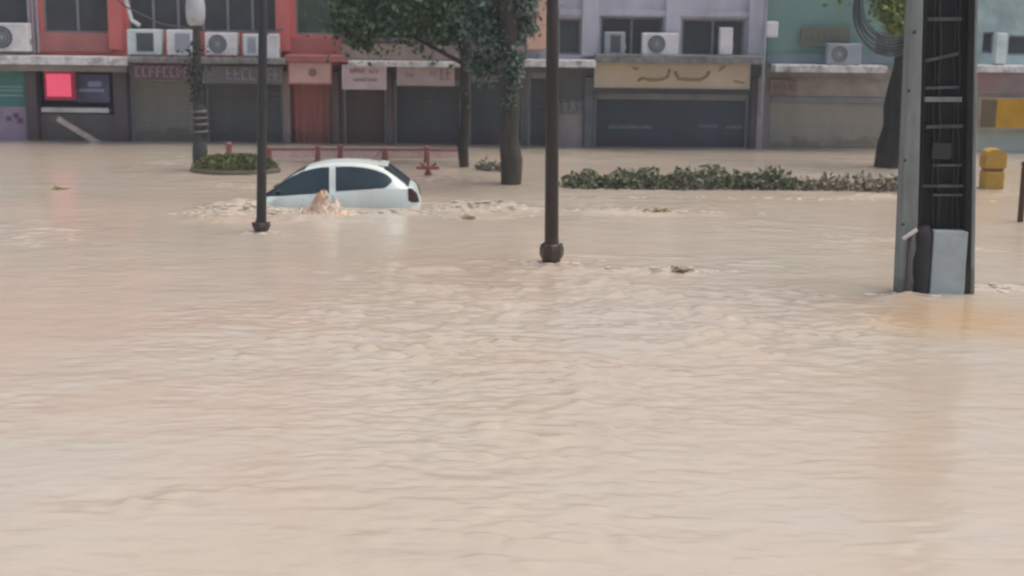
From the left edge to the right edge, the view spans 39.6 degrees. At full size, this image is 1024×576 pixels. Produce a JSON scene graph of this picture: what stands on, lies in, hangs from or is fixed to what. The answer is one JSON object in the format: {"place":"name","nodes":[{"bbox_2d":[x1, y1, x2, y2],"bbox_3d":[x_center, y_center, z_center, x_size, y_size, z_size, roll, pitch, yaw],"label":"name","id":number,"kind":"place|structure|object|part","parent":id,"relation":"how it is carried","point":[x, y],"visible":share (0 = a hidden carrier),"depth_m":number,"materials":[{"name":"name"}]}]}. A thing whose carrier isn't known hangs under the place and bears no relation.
{"place":"outdoors","nodes":[
{"label":"outdoors","id":0,"kind":"place"},
{"bbox_2d":[0,0,350,143],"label":"shop building","id":1,"kind":"structure","parent":0,"point":[85,37],"depth_m":37.92,"materials":[{"name":"paint"}]},
{"bbox_2d":[0,0,27,22],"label":"window","id":2,"kind":"structure","parent":1,"relation":"in","point":[11,11],"depth_m":37.78,"materials":[{"name":"grey glass"}]},
{"bbox_2d":[0,23,31,53],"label":"air conditioner","id":3,"kind":"object","parent":1,"relation":"on","point":[15,36],"visible":1,"depth_m":37.15,"materials":[{"name":"white metal"}]},
{"bbox_2d":[27,0,39,51],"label":"drain pipes","id":4,"kind":"object","parent":1,"relation":"attached to","point":[32,22],"visible":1,"depth_m":37.56,"materials":[{"name":"grey plastic"}]},
{"bbox_2d":[43,71,76,99],"bbox_3d":[-11.987,-5.486,37.718,0.849,1.005,0.125,1,11,0],"label":"lit sign","id":5,"kind":"object","parent":1,"relation":"hanging from","point":[60,85],"visible":0.84,"depth_m":37.69,"materials":[{"name":"plastic"}]},
{"bbox_2d":[43,0,107,32],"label":"window","id":6,"kind":"structure","parent":1,"relation":"in","point":[60,16],"depth_m":37.80,"materials":[{"name":"grey glass"}]},
{"bbox_2d":[76,74,109,102],"bbox_3d":[-11.182,-5.324,37.969,0.869,0.735,0.032,1,11,0],"label":"banner","id":7,"kind":"object","parent":1,"relation":"hanging from","point":[93,88],"visible":1,"depth_m":37.96,"materials":[{"name":"blue fabric"}]},
{"bbox_2d":[124,0,140,26],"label":"drain hose","id":8,"kind":"object","parent":1,"relation":"attached to","point":[133,21],"visible":1,"depth_m":37.26,"materials":[{"name":"white plastic"}]},
{"bbox_2d":[127,29,164,56],"bbox_3d":[-9.600,-6.425,37.328,0.922,0.720,0.354,1,11,0],"label":"air conditioner","id":9,"kind":"object","parent":1,"relation":"on","point":[145,41],"visible":0.99,"depth_m":37.16,"materials":[{"name":"white metal"}]},
{"bbox_2d":[129,64,192,79],"bbox_3d":[-9.189,-5.659,37.306,1.664,0.401,0.094,1,11,0],"label":"shop sign","id":10,"kind":"object","parent":1,"relation":"attached to","point":[153,72],"visible":0.8,"depth_m":37.27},
{"bbox_2d":[166,30,192,56],"bbox_3d":[-8.617,-6.411,37.328,0.825,0.720,0.354,1,11,0],"label":"air conditioner","id":11,"kind":"object","parent":1,"relation":"on","point":[180,40],"visible":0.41,"depth_m":37.15,"materials":[{"name":"white metal"}]},
{"bbox_2d":[117,0,282,32],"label":"cable","id":12,"kind":"object","parent":1,"relation":"attached to","point":[191,29],"visible":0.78,"depth_m":37.20,"materials":[{"name":"plastic"}]},
{"bbox_2d":[128,0,275,32],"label":"window","id":13,"kind":"structure","parent":1,"relation":"in","point":[225,15],"depth_m":37.78,"materials":[{"name":"grey glass"}]},
{"bbox_2d":[205,32,239,57],"bbox_3d":[-7.594,-6.376,37.326,0.866,0.651,0.368,1,11,0],"label":"air conditioner","id":14,"kind":"object","parent":1,"relation":"on","point":[222,43],"visible":0.99,"depth_m":37.16,"materials":[{"name":"white metal"}]},
{"bbox_2d":[203,66,282,83],"bbox_3d":[-7.059,-5.591,37.315,2.098,0.457,0.094,1,11,0],"label":"shop sign","id":15,"kind":"object","parent":1,"relation":"attached to","point":[236,74],"visible":0.94,"depth_m":37.28,"materials":[{"name":"grey"}]},
{"bbox_2d":[243,34,257,57],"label":"air conditioner","id":16,"kind":"object","parent":1,"relation":"on","point":[250,44],"visible":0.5,"depth_m":37.16,"materials":[{"name":"white metal"}]},
{"bbox_2d":[267,34,280,57],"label":"air conditioner","id":17,"kind":"object","parent":1,"relation":"on","point":[273,47],"visible":0.77,"depth_m":37.19,"materials":[{"name":"white metal"}]},
{"bbox_2d":[287,62,331,84],"bbox_3d":[-5.303,-5.644,37.346,1.162,0.596,0.104,1,11,0],"label":"shop sign","id":18,"kind":"object","parent":1,"relation":"attached to","point":[311,73],"visible":1,"depth_m":37.32,"materials":[{"name":"pink plastic"}]},
{"bbox_2d":[292,84,331,142],"bbox_3d":[-5.374,-4.389,38.321,1.085,2.750,0.060,1,11,0],"label":"door","id":19,"kind":"structure","parent":1,"relation":"in","point":[311,104],"depth_m":38.26,"materials":[{"name":"red metal"}]},
{"bbox_2d":[295,0,338,34],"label":"window","id":20,"kind":"structure","parent":1,"relation":"in","point":[317,11],"depth_m":37.80,"materials":[{"name":"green glass"}]},
{"bbox_2d":[340,5,524,145],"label":"shop building","id":21,"kind":"structure","parent":0,"point":[393,113],"depth_m":38.26,"materials":[{"name":"grey metal"}]},
{"bbox_2d":[342,64,386,89],"bbox_3d":[-3.883,-5.550,37.417,1.164,0.639,0.095,1,11,0],"label":"shop sign","id":22,"kind":"object","parent":21,"relation":"attached to","point":[364,77],"visible":1,"depth_m":37.39,"materials":[{"name":"pink"}]},
{"bbox_2d":[372,17,431,40],"bbox_3d":[-2.886,-7.585,37.701,2.676,2.016,0.080,1,11,0],"label":"window","id":23,"kind":"structure","parent":21,"relation":"in","point":[380,37],"depth_m":37.85,"materials":[{"name":"grey glass"}]},
{"bbox_2d":[397,67,454,85],"bbox_3d":[-2.270,-5.570,37.410,1.514,0.500,0.094,1,11,0],"label":"shop sign","id":24,"kind":"object","parent":21,"relation":"attached to","point":[427,76],"visible":1,"depth_m":37.38,"materials":[{"name":"grey"}]},
{"bbox_2d":[0,139,1023,575],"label":"flood water","id":25,"kind":"structure","parent":0,"point":[386,393],"depth_m":14.42,"materials":[{"name":"beige liquid"}]},
{"bbox_2d":[50,186,71,189],"bbox_3d":[-8.982,-1.970,28.302,0.441,0.164,0.226,1,11,0],"label":"debris","id":26,"kind":"object","parent":25,"relation":"on","point":[59,187],"visible":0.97,"depth_m":28.26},
{"bbox_2d":[56,116,100,141],"bbox_3d":[-11.552,-4.173,37.991,1.208,0.817,0.060,1,11,0],"label":"plank","id":27,"kind":"object","parent":25,"relation":"in","point":[75,129],"visible":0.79,"depth_m":37.95,"materials":[{"name":"grey wood"}]},
{"bbox_2d":[289,189,356,215],"bbox_3d":[-3.335,-1.486,25.230,1.492,0.530,0.719,1,11,0],"label":"water splash","id":28,"kind":"object","parent":25,"relation":"on","point":[321,203],"visible":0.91,"depth_m":25.16,"materials":[{"name":"beige liquid"}]},
{"bbox_2d":[267,148,421,207],"bbox_3d":[-3.580,-1.811,26.899,3.876,1.623,1.900,-1,10,-2],"label":"car","id":29,"kind":"object","parent":25,"relation":"in","point":[358,183],"visible":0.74,"depth_m":26.19,"materials":[{"name":"white paint"}]},
{"bbox_3d":[-2.157,-2.169,26.894,0.443,0.380,1.200,-1,10,-2],"label":"rear window","id":30,"kind":"part","parent":29,"relation":"part of","materials":[{"name":"black glass"}]},
{"bbox_2d":[416,152,438,174],"bbox_3d":[-1.852,-2.490,31.448,0.672,1.017,0.175,1,11,0],"label":"trestle","id":31,"kind":"object","parent":25,"relation":"in","point":[428,168],"visible":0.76,"depth_m":31.34,"materials":[{"name":"red metal"}]},
{"bbox_2d":[459,214,475,219],"bbox_3d":[-0.795,-1.248,25.235,0.362,0.140,0.228,1,11,0],"label":"debris","id":32,"kind":"object","parent":25,"relation":"on","point":[467,216],"visible":0.97,"depth_m":25.15,"materials":[{"name":"beige"}]},
{"bbox_2d":[170,197,1023,296],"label":"foam","id":33,"kind":"object","parent":25,"relation":"on","point":[246,204],"visible":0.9,"depth_m":25.42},
{"bbox_2d":[642,207,671,211],"bbox_3d":[2.633,-1.408,25.886,0.541,0.170,0.324,1,11,0],"label":"debris","id":34,"kind":"object","parent":25,"relation":"on","point":[660,209],"visible":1,"depth_m":25.82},
{"bbox_2d":[670,265,694,272],"bbox_3d":[2.404,-0.268,20.183,0.402,0.171,0.255,5,12,21],"label":"debris","id":35,"kind":"object","parent":25,"relation":"on","point":[683,269],"visible":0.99,"depth_m":20.14,"materials":[{"name":"beige"}]},
{"bbox_2d":[524,0,767,148],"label":"shop building","id":36,"kind":"structure","parent":0,"point":[657,117],"depth_m":37.95,"materials":[{"name":"paint"}]},
{"bbox_2d":[559,99,581,113],"bbox_3d":[1.572,-5.002,38.116,0.629,0.682,0.054,1,11,0],"label":"poster","id":37,"kind":"object","parent":36,"relation":"attached to","point":[570,106],"visible":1,"depth_m":38.13,"materials":[{"name":"grey paper"}]},
{"bbox_2d":[559,18,581,54],"bbox_3d":[1.528,-6.697,37.868,0.622,0.961,0.080,1,11,0],"label":"window","id":38,"kind":"structure","parent":36,"relation":"in","point":[569,28],"depth_m":37.87,"materials":[{"name":"grey glass"}]},
{"bbox_2d":[604,32,625,54],"bbox_3d":[2.703,-6.380,37.309,0.559,0.664,0.354,1,11,0],"label":"air conditioner","id":39,"kind":"object","parent":36,"relation":"on","point":[614,42],"visible":0.97,"depth_m":37.14,"materials":[{"name":"grey plastic"}]},
{"bbox_2d":[600,17,662,53],"bbox_3d":[3.175,-6.703,37.863,1.654,1.003,0.080,1,11,0],"label":"window","id":40,"kind":"structure","parent":36,"relation":"in","point":[633,27],"depth_m":37.83,"materials":[{"name":"grey glass"}]},
{"bbox_2d":[641,33,678,54],"bbox_3d":[3.887,-6.372,37.301,0.977,0.623,0.368,1,11,0],"label":"air conditioner","id":41,"kind":"object","parent":36,"relation":"on","point":[659,44],"visible":0.99,"depth_m":37.14,"materials":[{"name":"white metal"}]},
{"bbox_2d":[594,62,750,88],"bbox_3d":[4.198,-5.571,37.280,4.078,0.665,0.120,1,11,0],"label":"shop sign","id":42,"kind":"object","parent":36,"relation":"attached to","point":[671,75],"visible":1,"depth_m":37.26,"materials":[{"name":"beige plastic"}]},
{"bbox_2d":[681,19,744,54],"bbox_3d":[5.332,-6.661,37.866,1.668,0.975,0.080,1,11,0],"label":"window","id":43,"kind":"structure","parent":36,"relation":"in","point":[699,36],"depth_m":37.86,"materials":[{"name":"grey glass"}]},
{"bbox_2d":[718,28,732,55],"bbox_3d":[5.611,-6.441,37.298,0.364,0.759,0.340,1,11,0],"label":"air conditioner","id":44,"kind":"object","parent":36,"relation":"on","point":[725,41],"visible":0.98,"depth_m":37.14,"materials":[{"name":"white metal"}]},
{"bbox_2d":[759,0,767,115],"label":"drain pipe","id":45,"kind":"object","parent":36,"relation":"attached to","point":[763,55],"visible":1,"depth_m":37.48,"materials":[{"name":"grey plastic"}]},
{"bbox_2d":[762,0,896,148],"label":"shop building","id":46,"kind":"structure","parent":0,"point":[833,106],"depth_m":38.03,"materials":[{"name":"paint"}]},
{"bbox_2d":[766,21,777,36],"bbox_3d":[6.841,-6.827,37.532,0.323,0.414,0.276,1,11,0],"label":"wall lamp","id":47,"kind":"object","parent":46,"relation":"attached to","point":[772,28],"visible":1,"depth_m":37.40,"materials":[{"name":"white plastic"}]},
{"bbox_2d":[769,80,796,92],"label":"shop sign","id":48,"kind":"object","parent":46,"relation":"attached to","point":[783,86],"visible":1,"depth_m":37.76,"materials":[{"name":"brown metal"}]},
{"bbox_2d":[800,26,850,45],"bbox_3d":[8.278,-6.651,37.579,1.294,0.499,0.094,1,11,0],"label":"shop sign","id":49,"kind":"object","parent":46,"relation":"attached to","point":[815,36],"visible":0.96,"depth_m":37.54,"materials":[{"name":"grey"}]},
{"bbox_2d":[825,43,861,65],"bbox_3d":[8.708,-6.114,37.341,0.908,0.596,0.368,1,11,0],"label":"air conditioner","id":50,"kind":"object","parent":46,"relation":"on","point":[843,53],"visible":1,"depth_m":37.18,"materials":[{"name":"grey plastic"}]},
{"bbox_2d":[874,32,896,53],"bbox_3d":[9.978,-6.482,37.891,0.707,0.669,0.080,1,11,0],"label":"window","id":51,"kind":"structure","parent":46,"relation":"in","point":[884,33],"depth_m":37.88,"materials":[{"name":"grey glass"}]},
{"bbox_2d":[976,0,1023,150],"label":"shop building","id":52,"kind":"structure","parent":0,"point":[1006,80],"depth_m":37.67,"materials":[{"name":"paint"}]},
{"bbox_2d":[982,32,993,52],"bbox_3d":[12.633,-6.536,37.875,0.311,0.557,0.080,1,11,0],"label":"window","id":53,"kind":"structure","parent":52,"relation":"in","point":[987,43],"depth_m":37.87,"materials":[{"name":"grey glass"}]},
{"bbox_2d":[991,33,1007,64],"bbox_3d":[12.801,-6.256,37.318,0.308,0.856,0.340,1,11,0],"label":"air conditioner","id":54,"kind":"object","parent":52,"relation":"on","point":[999,47],"visible":0.98,"depth_m":37.17,"materials":[{"name":"white metal"}]},
{"bbox_2d":[977,97,1023,128],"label":"shop sign","id":55,"kind":"object","parent":52,"relation":"attached to","point":[1000,113],"visible":1,"depth_m":37.89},
{"bbox_2d":[1007,35,1023,54],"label":"window","id":56,"kind":"structure","parent":52,"relation":"in","point":[1015,42],"depth_m":37.89,"materials":[{"name":"grey glass"}]},
{"label":"ground","id":57,"kind":"structure","parent":0,"visible":0},
{"bbox_2d":[176,0,214,168],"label":"lamp post","id":58,"kind":"object","parent":57,"relation":"on","point":[195,13],"visible":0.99,"depth_m":31.45,"materials":[{"name":"metal"}]},
{"bbox_2d":[190,152,280,174],"bbox_3d":[-6.182,-2.378,31.834,2.003,1.317,1.522,1,11,0],"label":"planting bed","id":59,"kind":"object","parent":57,"relation":"on","point":[215,162],"visible":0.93,"depth_m":31.26,"materials":[{"name":"green plant"}]},
{"bbox_2d":[252,0,270,231],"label":"lamp post","id":60,"kind":"object","parent":57,"relation":"on","point":[260,224],"visible":0.86,"depth_m":23.04,"materials":[{"name":"metal"}]},
{"bbox_2d":[225,142,458,162],"bbox_3d":[-3.945,-2.778,33.864,5.684,1.360,0.181,0,11,-4],"label":"barrier","id":61,"kind":"object","parent":57,"relation":"on","point":[385,153],"visible":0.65,"depth_m":33.78,"materials":[{"name":"red plastic"}]},
{"bbox_2d":[267,0,498,167],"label":"shade tree","id":62,"kind":"object","parent":57,"relation":"on","point":[357,24],"visible":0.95,"depth_m":32.61,"materials":[{"name":"green plant"}]},
{"bbox_2d":[396,0,562,184],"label":"shade tree","id":63,"kind":"object","parent":57,"relation":"on","point":[499,24],"visible":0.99,"depth_m":29.48,"materials":[{"name":"green plant"}]},
{"bbox_2d":[474,156,500,171],"bbox_3d":[-0.522,-2.425,32.614,0.907,1.240,0.479,9,14,37],"label":"shrub","id":64,"kind":"object","parent":57,"relation":"on","point":[491,165],"visible":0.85,"depth_m":32.48,"materials":[{"name":"green plant"}]},
{"bbox_2d":[540,0,563,262],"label":"lamp post","id":65,"kind":"object","parent":57,"relation":"on","point":[551,249],"visible":0.85,"depth_m":20.58,"materials":[{"name":"brown metal"}]},
{"bbox_2d":[559,162,803,190],"bbox_3d":[3.549,-1.927,29.759,5.216,1.467,1.062,1,11,0],"label":"hedge","id":66,"kind":"object","parent":57,"relation":"on","point":[766,180],"visible":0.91,"depth_m":29.52,"materials":[{"name":"green plant"}]},
{"bbox_2d":[792,170,897,191],"bbox_3d":[7.014,-1.805,29.677,2.535,1.337,0.839,1,11,3],"label":"hedge","id":67,"kind":"object","parent":57,"relation":"on","point":[832,183],"visible":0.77,"depth_m":29.48,"materials":[{"name":"green plant"}]},
{"bbox_2d":[822,0,905,168],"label":"leaning tree","id":68,"kind":"object","parent":57,"relation":"on","point":[890,14],"visible":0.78,"depth_m":33.67,"materials":[{"name":"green plant"}]},
{"bbox_2d":[893,0,977,293],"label":"utility pole","id":69,"kind":"object","parent":57,"relation":"on","point":[935,227],"visible":0.83,"depth_m":18.55,"materials":[{"name":"concrete"}]},
{"bbox_2d":[852,0,903,56],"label":"cable coil","id":70,"kind":"object","parent":69,"relation":"hanging from","point":[857,10],"visible":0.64,"depth_m":18.52,"materials":[{"name":"black rubber"}]},
{"bbox_2d":[979,148,1006,189],"bbox_3d":[10.147,-2.077,30.142,0.450,1.750,0.400,1,11,0],"label":"litter bin","id":71,"kind":"object","parent":57,"relation":"on","point":[992,163],"visible":0.62,"depth_m":29.89,"materials":[{"name":"plastic"}]},
{"bbox_2d":[1017,161,1023,221],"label":"bollard","id":72,"kind":"object","parent":57,"relation":"on","point":[1020,217],"visible":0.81,"depth_m":25.40,"materials":[{"name":"metal"}]}
]}

